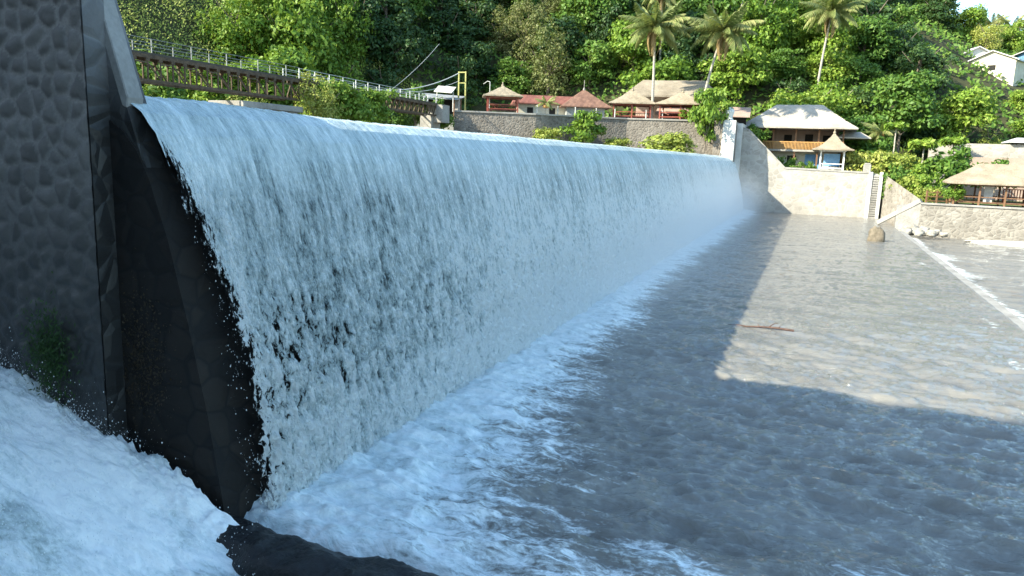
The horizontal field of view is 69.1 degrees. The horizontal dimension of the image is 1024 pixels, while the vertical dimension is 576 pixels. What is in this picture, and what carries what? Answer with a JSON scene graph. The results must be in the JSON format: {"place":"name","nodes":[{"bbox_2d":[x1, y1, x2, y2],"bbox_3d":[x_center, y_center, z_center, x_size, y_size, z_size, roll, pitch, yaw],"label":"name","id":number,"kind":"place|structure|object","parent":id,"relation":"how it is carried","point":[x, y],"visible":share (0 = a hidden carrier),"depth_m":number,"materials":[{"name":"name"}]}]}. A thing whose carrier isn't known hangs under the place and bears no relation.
{"place":"outdoors","nodes":[
{"label":"outdoors","id":0,"kind":"place"},
{"bbox_2d":[0,130,640,575],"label":"spray","id":1,"kind":"object","parent":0,"point":[154,458],"visible":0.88,"depth_m":10.39,"materials":[{"name":"white"}]},
{"bbox_2d":[399,81,427,125],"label":"shrub","id":2,"kind":"object","parent":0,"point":[416,120],"visible":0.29,"depth_m":78.17,"materials":[{"name":"green plant"}]},
{"bbox_2d":[117,0,1023,169],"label":"hillside","id":3,"kind":"structure","parent":0,"point":[962,80],"depth_m":105.04,"materials":[{"name":"plant"}]},
{"bbox_2d":[174,56,251,101],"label":"broadleaf tree","id":4,"kind":"object","parent":3,"relation":"on","point":[201,95],"visible":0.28,"depth_m":76.11,"materials":[{"name":"green plant"}]},
{"bbox_2d":[191,0,270,65],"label":"broadleaf tree","id":5,"kind":"object","parent":3,"relation":"on","point":[227,27],"visible":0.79,"depth_m":83.18,"materials":[{"name":"green plant"}]},
{"bbox_2d":[222,0,293,33],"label":"broadleaf tree","id":6,"kind":"object","parent":3,"relation":"on","point":[262,8],"visible":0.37,"depth_m":86.93,"materials":[{"name":"green plant"}]},
{"bbox_2d":[117,0,428,125],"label":"vine curtain","id":7,"kind":"object","parent":3,"relation":"on","point":[175,16],"visible":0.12,"depth_m":81.70,"materials":[{"name":"green plant"}]},
{"bbox_2d":[229,43,318,105],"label":"broadleaf tree","id":8,"kind":"object","parent":3,"relation":"on","point":[290,57],"visible":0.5,"depth_m":80.50,"materials":[{"name":"green plant"}]},
{"bbox_2d":[235,0,344,115],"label":"broadleaf tree","id":9,"kind":"object","parent":3,"relation":"on","point":[298,29],"visible":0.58,"depth_m":85.49,"materials":[{"name":"green plant"}]},
{"bbox_2d":[295,1,343,65],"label":"broadleaf tree","id":10,"kind":"object","parent":3,"relation":"on","point":[324,26],"visible":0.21,"depth_m":91.18,"materials":[{"name":"green plant"}]},
{"bbox_2d":[310,49,369,88],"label":"broadleaf tree","id":11,"kind":"object","parent":3,"relation":"on","point":[351,73],"visible":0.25,"depth_m":89.27,"materials":[{"name":"green plant"}]},
{"bbox_2d":[311,0,375,68],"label":"broadleaf tree","id":12,"kind":"object","parent":3,"relation":"on","point":[350,47],"visible":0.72,"depth_m":94.79,"materials":[{"name":"green plant"}]},
{"bbox_2d":[334,0,391,68],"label":"broadleaf tree","id":13,"kind":"object","parent":3,"relation":"on","point":[375,6],"visible":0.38,"depth_m":97.92,"materials":[{"name":"green plant"}]},
{"bbox_2d":[358,66,400,117],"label":"broadleaf tree","id":14,"kind":"object","parent":3,"relation":"on","point":[389,76],"visible":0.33,"depth_m":94.56,"materials":[{"name":"green plant"}]},
{"bbox_2d":[361,10,426,84],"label":"broadleaf tree","id":15,"kind":"object","parent":3,"relation":"on","point":[397,43],"visible":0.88,"depth_m":98.31,"materials":[{"name":"green plant"}]},
{"bbox_2d":[363,0,424,35],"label":"broadleaf tree","id":16,"kind":"object","parent":3,"relation":"on","point":[398,5],"visible":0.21,"depth_m":103.36,"materials":[{"name":"green plant"}]},
{"bbox_2d":[401,24,441,69],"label":"broadleaf tree","id":17,"kind":"object","parent":3,"relation":"on","point":[428,48],"visible":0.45,"depth_m":104.54,"materials":[{"name":"green plant"}]},
{"bbox_2d":[420,4,475,53],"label":"broadleaf tree","id":18,"kind":"object","parent":3,"relation":"on","point":[444,22],"visible":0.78,"depth_m":112.27,"materials":[{"name":"green plant"}]},
{"bbox_2d":[441,53,481,110],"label":"broadleaf tree","id":19,"kind":"object","parent":3,"relation":"on","point":[458,64],"visible":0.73,"depth_m":105.57,"materials":[{"name":"green plant"}]},
{"bbox_2d":[452,0,498,53],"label":"broadleaf tree","id":20,"kind":"object","parent":3,"relation":"on","point":[474,17],"visible":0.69,"depth_m":116.56,"materials":[{"name":"green plant"}]},
{"bbox_2d":[453,39,501,91],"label":"broadleaf tree","id":21,"kind":"object","parent":3,"relation":"on","point":[479,52],"visible":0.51,"depth_m":109.89,"materials":[{"name":"green plant"}]},
{"bbox_2d":[479,5,516,54],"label":"olive green tree","id":22,"kind":"object","parent":3,"relation":"on","point":[500,37],"visible":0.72,"depth_m":116.28,"materials":[{"name":"green plant"}]},
{"bbox_2d":[482,56,537,94],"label":"broadleaf tree","id":23,"kind":"object","parent":3,"relation":"on","point":[511,70],"visible":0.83,"depth_m":109.10,"materials":[{"name":"green plant"}]},
{"bbox_2d":[501,0,550,64],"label":"olive green tree","id":24,"kind":"object","parent":3,"relation":"on","point":[535,12],"visible":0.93,"depth_m":113.73,"materials":[{"name":"green plant"}]},
{"bbox_2d":[518,16,573,95],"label":"olive green tree","id":25,"kind":"object","parent":3,"relation":"on","point":[549,67],"visible":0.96,"depth_m":107.77,"materials":[{"name":"green plant"}]},
{"bbox_2d":[531,12,606,76],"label":"broadleaf tree","id":26,"kind":"object","parent":3,"relation":"on","point":[567,24],"visible":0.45,"depth_m":110.21,"materials":[{"name":"green plant"}]},
{"bbox_2d":[556,0,616,35],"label":"broadleaf tree","id":27,"kind":"object","parent":3,"relation":"on","point":[586,15],"visible":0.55,"depth_m":113.99,"materials":[{"name":"green plant"}]},
{"bbox_2d":[563,39,617,88],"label":"broadleaf tree","id":28,"kind":"object","parent":3,"relation":"on","point":[599,54],"visible":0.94,"depth_m":108.66,"materials":[{"name":"green plant"}]},
{"bbox_2d":[583,0,622,45],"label":"broadleaf tree","id":29,"kind":"object","parent":3,"relation":"on","point":[599,31],"visible":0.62,"depth_m":112.62,"materials":[{"name":"green plant"}]},
{"bbox_2d":[607,18,668,74],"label":"broadleaf tree","id":30,"kind":"object","parent":3,"relation":"on","point":[639,56],"visible":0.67,"depth_m":107.97,"materials":[{"name":"green plant"}]},
{"bbox_2d":[616,54,697,107],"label":"broadleaf tree","id":31,"kind":"object","parent":3,"relation":"on","point":[672,65],"visible":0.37,"depth_m":101.24,"materials":[{"name":"green plant"}]},
{"bbox_2d":[655,4,703,60],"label":"broadleaf tree","id":32,"kind":"object","parent":3,"relation":"on","point":[685,42],"visible":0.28,"depth_m":108.68,"materials":[{"name":"green plant"}]},
{"bbox_2d":[381,0,1023,169],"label":"undergrowth","id":33,"kind":"object","parent":3,"relation":"on","point":[1006,132],"visible":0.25,"depth_m":110.14,"materials":[{"name":"green plant"}]},
{"bbox_2d":[685,0,750,56],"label":"broadleaf tree","id":34,"kind":"object","parent":3,"relation":"on","point":[718,5],"visible":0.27,"depth_m":108.89,"materials":[{"name":"green plant"}]},
{"bbox_2d":[696,39,775,103],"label":"broadleaf tree","id":35,"kind":"object","parent":3,"relation":"on","point":[751,66],"visible":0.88,"depth_m":101.45,"materials":[{"name":"green plant"}]},
{"bbox_2d":[734,0,800,55],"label":"broadleaf tree","id":36,"kind":"object","parent":3,"relation":"on","point":[773,38],"visible":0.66,"depth_m":105.42,"materials":[{"name":"green plant"}]},
{"bbox_2d":[765,77,807,108],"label":"broadleaf tree","id":37,"kind":"object","parent":3,"relation":"on","point":[792,85],"visible":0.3,"depth_m":100.22,"materials":[{"name":"green plant"}]},
{"bbox_2d":[769,46,808,80],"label":"broadleaf tree","id":38,"kind":"object","parent":3,"relation":"on","point":[783,65],"visible":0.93,"depth_m":103.54,"materials":[{"name":"green plant"}]},
{"bbox_2d":[775,15,810,50],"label":"broadleaf tree","id":39,"kind":"object","parent":3,"relation":"on","point":[797,36],"visible":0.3,"depth_m":108.70,"materials":[{"name":"green plant"}]},
{"bbox_2d":[769,88,849,135],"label":"broadleaf tree","id":40,"kind":"object","parent":3,"relation":"on","point":[827,100],"visible":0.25,"depth_m":93.58,"materials":[{"name":"green plant"}]},
{"bbox_2d":[793,16,865,72],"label":"broadleaf tree","id":41,"kind":"object","parent":3,"relation":"on","point":[840,39],"visible":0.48,"depth_m":107.02,"materials":[{"name":"green plant"}]},
{"bbox_2d":[798,0,870,88],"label":"coconut palm","id":42,"kind":"object","parent":3,"relation":"on","point":[827,12],"visible":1,"depth_m":98.12,"materials":[{"name":"green plant"}]},
{"bbox_2d":[803,45,865,84],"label":"broadleaf tree","id":43,"kind":"object","parent":3,"relation":"on","point":[834,59],"visible":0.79,"depth_m":103.86,"materials":[{"name":"green plant"}]},
{"bbox_2d":[808,77,868,120],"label":"broadleaf tree","id":44,"kind":"object","parent":3,"relation":"on","point":[851,107],"visible":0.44,"depth_m":96.59,"materials":[{"name":"green plant"}]},
{"bbox_2d":[822,58,886,92],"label":"broadleaf tree","id":45,"kind":"object","parent":3,"relation":"on","point":[867,72],"visible":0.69,"depth_m":103.08,"materials":[{"name":"green plant"}]},
{"bbox_2d":[847,86,884,133],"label":"broadleaf tree","id":46,"kind":"object","parent":3,"relation":"on","point":[865,98],"visible":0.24,"depth_m":97.65,"materials":[{"name":"green plant"}]},
{"bbox_2d":[839,111,895,156],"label":"broadleaf tree","id":47,"kind":"object","parent":3,"relation":"on","point":[857,120],"visible":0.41,"depth_m":90.91,"materials":[{"name":"green plant"}]},
{"bbox_2d":[853,0,898,48],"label":"broadleaf tree","id":48,"kind":"object","parent":3,"relation":"on","point":[870,7],"visible":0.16,"depth_m":115.26,"materials":[{"name":"green plant"}]},
{"bbox_2d":[848,14,905,68],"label":"broadleaf tree","id":49,"kind":"object","parent":3,"relation":"on","point":[865,36],"visible":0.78,"depth_m":108.45,"materials":[{"name":"green plant"}]},
{"bbox_2d":[867,21,929,76],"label":"broadleaf tree","id":50,"kind":"object","parent":3,"relation":"on","point":[908,44],"visible":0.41,"depth_m":109.73,"materials":[{"name":"green plant"}]},
{"bbox_2d":[860,69,947,152],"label":"broadleaf tree","id":51,"kind":"object","parent":3,"relation":"on","point":[905,110],"visible":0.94,"depth_m":91.91,"materials":[{"name":"green plant"}]},
{"bbox_2d":[883,2,925,38],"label":"broadleaf tree","id":52,"kind":"object","parent":3,"relation":"on","point":[903,11],"visible":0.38,"depth_m":115.25,"materials":[{"name":"green plant"}]},
{"bbox_2d":[891,110,946,157],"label":"broadleaf tree","id":53,"kind":"object","parent":3,"relation":"on","point":[922,134],"visible":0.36,"depth_m":96.55,"materials":[{"name":"green plant"}]},
{"bbox_2d":[889,45,962,99],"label":"broadleaf tree","id":54,"kind":"object","parent":3,"relation":"on","point":[926,56],"visible":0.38,"depth_m":103.79,"materials":[{"name":"green plant"}]},
{"bbox_2d":[917,0,962,33],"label":"broadleaf tree","id":55,"kind":"object","parent":3,"relation":"on","point":[937,7],"visible":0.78,"depth_m":129.40,"materials":[{"name":"green plant"}]},
{"bbox_2d":[919,83,1000,140],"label":"broadleaf tree","id":56,"kind":"object","parent":3,"relation":"on","point":[973,102],"visible":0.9,"depth_m":93.44,"materials":[{"name":"green plant"}]},
{"bbox_2d":[943,3,989,42],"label":"broadleaf tree","id":57,"kind":"object","parent":3,"relation":"on","point":[971,18],"visible":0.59,"depth_m":132.18,"materials":[{"name":"green plant"}]},
{"bbox_2d":[969,21,1009,50],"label":"broadleaf tree","id":58,"kind":"object","parent":3,"relation":"on","point":[994,30],"visible":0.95,"depth_m":127.99,"materials":[{"name":"yellow plant"}]},
{"bbox_2d":[968,50,1023,85],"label":"hillside house","id":59,"kind":"structure","parent":3,"relation":"on","point":[1010,68],"depth_m":115.23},
{"bbox_2d":[998,26,1023,51],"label":"broadleaf tree","id":60,"kind":"object","parent":3,"relation":"on","point":[1012,44],"visible":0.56,"depth_m":134.82,"materials":[{"name":"green plant"}]},
{"bbox_2d":[451,115,746,173],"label":"terrace","id":61,"kind":"structure","parent":0,"point":[740,126],"depth_m":83.42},
{"bbox_2d":[482,82,522,112],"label":"thatched gazebo","id":62,"kind":"object","parent":61,"relation":"on","point":[502,92],"visible":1,"depth_m":82.23,"materials":[{"name":"plant"}]},
{"bbox_2d":[511,95,571,114],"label":"long house","id":63,"kind":"structure","parent":61,"relation":"on","point":[527,103],"depth_m":86.83,"materials":[{"name":"paint"}]},
{"bbox_2d":[454,110,715,154],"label":"retaining wall","id":64,"kind":"structure","parent":61,"relation":"on","point":[636,130],"depth_m":83.58,"materials":[{"name":"stone"}]},
{"bbox_2d":[687,87,729,150],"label":"shrub","id":65,"kind":"object","parent":64,"relation":"attached to","point":[711,108],"visible":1,"depth_m":81.16,"materials":[{"name":"green plant"}]},
{"bbox_2d":[559,80,611,116],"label":"tiled pavilion","id":66,"kind":"structure","parent":61,"relation":"on","point":[584,99],"depth_m":85.55,"materials":[{"name":"tile"}]},
{"bbox_2d":[609,87,655,118],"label":"thatched gazebo","id":67,"kind":"object","parent":61,"relation":"on","point":[632,98],"visible":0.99,"depth_m":85.64,"materials":[{"name":"plant"}]},
{"bbox_2d":[618,0,692,118],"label":"coconut palm","id":68,"kind":"object","parent":61,"relation":"on","point":[666,24],"visible":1,"depth_m":83.77,"materials":[{"name":"green plant"}]},
{"bbox_2d":[626,80,719,118],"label":"thatched hall","id":69,"kind":"structure","parent":61,"relation":"on","point":[664,89],"depth_m":90.20,"materials":[{"name":"beige wood"}]},
{"bbox_2d":[655,89,698,118],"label":"thatched gazebo","id":70,"kind":"object","parent":61,"relation":"on","point":[682,99],"visible":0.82,"depth_m":84.36,"materials":[{"name":"plant"}]},
{"bbox_2d":[655,106,750,124],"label":"annex","id":71,"kind":"object","parent":61,"relation":"on","point":[741,114],"visible":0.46,"depth_m":87.62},
{"bbox_2d":[684,1,766,91],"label":"coconut palm","id":72,"kind":"object","parent":61,"relation":"on","point":[719,31],"visible":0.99,"depth_m":82.88,"materials":[{"name":"green plant"}]},
{"bbox_2d":[244,209,1023,575],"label":"pool water","id":73,"kind":"structure","parent":0,"point":[864,417],"depth_m":14.94,"materials":[{"name":"liquid"}]},
{"bbox_2d":[0,0,165,442],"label":"intake pier","id":74,"kind":"structure","parent":73,"relation":"on","point":[70,85],"depth_m":10.71,"materials":[{"name":"concrete"}]},
{"bbox_2d":[14,271,82,406],"bbox_3d":[-6.864,0.956,11.020,1.499,2.464,0.260,6,11,21],"label":"moss patch","id":75,"kind":"object","parent":74,"relation":"attached to","point":[41,346],"visible":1,"depth_m":11.06,"materials":[{"name":"plant"}]},
{"bbox_2d":[0,366,239,575],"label":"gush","id":76,"kind":"object","parent":73,"relation":"on","point":[18,538],"visible":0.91,"depth_m":9.96,"materials":[{"name":"white liquid"}]},
{"bbox_2d":[109,120,386,517],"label":"dam","id":77,"kind":"structure","parent":73,"relation":"on","point":[205,426],"depth_m":10.93,"materials":[{"name":"concrete"}]},
{"bbox_2d":[121,248,181,451],"bbox_3d":[-5.556,1.124,11.087,1.653,3.593,0.087,6,11,21],"label":"algae patch","id":78,"kind":"object","parent":77,"relation":"attached to","point":[143,360],"visible":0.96,"depth_m":11.02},
{"bbox_2d":[131,96,742,527],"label":"waterfall","id":79,"kind":"structure","parent":77,"relation":"on","point":[455,260],"depth_m":15.27,"materials":[{"name":"liquid"}]},
{"bbox_2d":[216,515,438,575],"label":"rock sill","id":80,"kind":"structure","parent":73,"relation":"on","point":[260,550],"depth_m":9.92,"materials":[{"name":"stone"}]},
{"bbox_2d":[911,235,1023,320],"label":"river","id":81,"kind":"structure","parent":0,"point":[995,272],"depth_m":49.38,"materials":[{"name":"liquid"}]},
{"bbox_2d":[911,0,1023,32],"label":"sky","id":82,"kind":"structure","parent":0,"point":[1013,8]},
{"bbox_2d":[924,197,1020,205],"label":"lawn","id":83,"kind":"structure","parent":0,"point":[941,199],"depth_m":76.78,"materials":[{"name":"green plant"}]},
{"bbox_2d":[905,137,941,163],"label":"papaya tree","id":84,"kind":"object","parent":83,"relation":"on","point":[930,143],"visible":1,"depth_m":81.90,"materials":[{"name":"green plant"}]},
{"bbox_2d":[920,144,979,188],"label":"shrub","id":85,"kind":"object","parent":83,"relation":"on","point":[948,166],"visible":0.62,"depth_m":80.80,"materials":[{"name":"green plant"}]},
{"bbox_2d":[928,143,1023,201],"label":"terrace wall","id":86,"kind":"structure","parent":83,"relation":"on","point":[990,153],"depth_m":86.43,"materials":[{"name":"concrete"}]},
{"bbox_2d":[942,163,1023,207],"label":"lawn pavilion","id":87,"kind":"structure","parent":83,"relation":"on","point":[998,175],"depth_m":67.64,"materials":[{"name":"concrete"}]},
{"bbox_3d":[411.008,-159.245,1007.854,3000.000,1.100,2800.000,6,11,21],"label":"ground","id":88,"kind":"structure","parent":0,"visible":0},
{"bbox_2d":[712,107,738,162],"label":"abutment","id":89,"kind":"object","parent":88,"relation":"on","point":[724,142],"visible":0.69,"depth_m":81.53,"materials":[{"name":"white paint"}]},
{"bbox_2d":[739,127,883,217],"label":"wing wall","id":90,"kind":"structure","parent":88,"relation":"on","point":[770,181],"depth_m":82.50,"materials":[{"name":"concrete"}]},
{"bbox_2d":[878,176,918,225],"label":"return wall","id":91,"kind":"structure","parent":88,"relation":"on","point":[894,196],"depth_m":76.88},
{"bbox_2d":[894,202,1023,241],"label":"bank wall","id":92,"kind":"structure","parent":88,"relation":"on","point":[980,222],"depth_m":66.94,"materials":[{"name":"stone"}]},
{"bbox_2d":[900,231,1023,329],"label":"apron sill","id":93,"kind":"structure","parent":88,"relation":"on","point":[1019,322],"depth_m":35.62,"materials":[{"name":"concrete"}]},
{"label":"upper river","id":94,"kind":"structure","parent":0,"visible":0},
{"bbox_2d":[134,49,193,99],"bbox_3d":[-29.136,-14.287,59.638,7.371,9.415,6.785,-1,11,-14],"label":"bank tree","id":95,"kind":"object","parent":94,"relation":"on","point":[159,91],"visible":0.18,"depth_m":58.49,"materials":[{"name":"green plant"}]},
{"bbox_2d":[127,34,449,128],"bbox_3d":[-19.172,-11.502,48.599,3.141,7.315,66.400,6,11,20],"label":"footbridge","id":96,"kind":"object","parent":94,"relation":"on","point":[436,115],"visible":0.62,"depth_m":50.12,"materials":[{"name":"metal"}]},
{"bbox_2d":[293,69,348,119],"bbox_3d":[-14.640,-12.435,55.977,4.324,7.697,4.406,2,10,2],"label":"bank tree","id":97,"kind":"object","parent":94,"relation":"on","point":[324,111],"visible":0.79,"depth_m":55.00,"materials":[{"name":"green plant"}]},
{"bbox_2d":[296,76,377,121],"bbox_3d":[-13.881,-12.844,58.819,6.472,7.312,5.840,1,10,-6],"label":"bank tree","id":98,"kind":"object","parent":94,"relation":"on","point":[357,110],"visible":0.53,"depth_m":57.29,"materials":[{"name":"green plant"}]},
{"bbox_2d":[355,87,400,122],"bbox_3d":[-12.477,-14.495,65.314,4.927,6.198,4.811,11,13,39],"label":"bank tree","id":99,"kind":"object","parent":94,"relation":"on","point":[380,97],"visible":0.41,"depth_m":64.30,"materials":[{"name":"green plant"}]},
{"bbox_2d":[558,110,607,142],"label":"shrub","id":100,"kind":"object","parent":94,"relation":"on","point":[588,123],"visible":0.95,"depth_m":80.94,"materials":[{"name":"green plant"}]},
{"bbox_2d":[637,131,697,152],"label":"shrub","id":101,"kind":"object","parent":94,"relation":"on","point":[679,142],"visible":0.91,"depth_m":78.15,"materials":[{"name":"green plant"}]},
{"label":"lower terrace","id":102,"kind":"structure","parent":0,"visible":0},
{"bbox_2d":[746,105,870,169],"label":"two storey house","id":103,"kind":"structure","parent":102,"relation":"on","point":[800,132],"depth_m":87.77,"materials":[{"name":"concrete"}]},
{"bbox_2d":[812,129,854,169],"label":"thatched gazebo","id":104,"kind":"object","parent":102,"relation":"on","point":[833,143],"visible":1,"depth_m":83.12,"materials":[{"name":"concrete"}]},
{"bbox_2d":[839,150,875,170],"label":"shrub","id":105,"kind":"object","parent":102,"relation":"on","point":[854,163],"visible":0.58,"depth_m":83.49,"materials":[{"name":"green plant"}]},
{"bbox_2d":[856,149,902,173],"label":"shrub","id":106,"kind":"object","parent":102,"relation":"on","point":[876,169],"visible":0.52,"depth_m":81.70,"materials":[{"name":"green plant"}]},
{"bbox_2d":[847,134,913,180],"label":"shrub","id":107,"kind":"object","parent":102,"relation":"on","point":[886,144],"visible":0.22,"depth_m":85.14,"materials":[{"name":"green plant"}]},
{"bbox_2d":[879,163,915,198],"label":"shrub","id":108,"kind":"object","parent":102,"relation":"on","point":[894,174],"visible":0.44,"depth_m":78.90,"materials":[{"name":"green plant"}]},
{"bbox_2d":[876,151,924,176],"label":"shrub","id":109,"kind":"object","parent":102,"relation":"on","point":[908,158],"visible":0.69,"depth_m":80.51,"materials":[{"name":"green plant"}]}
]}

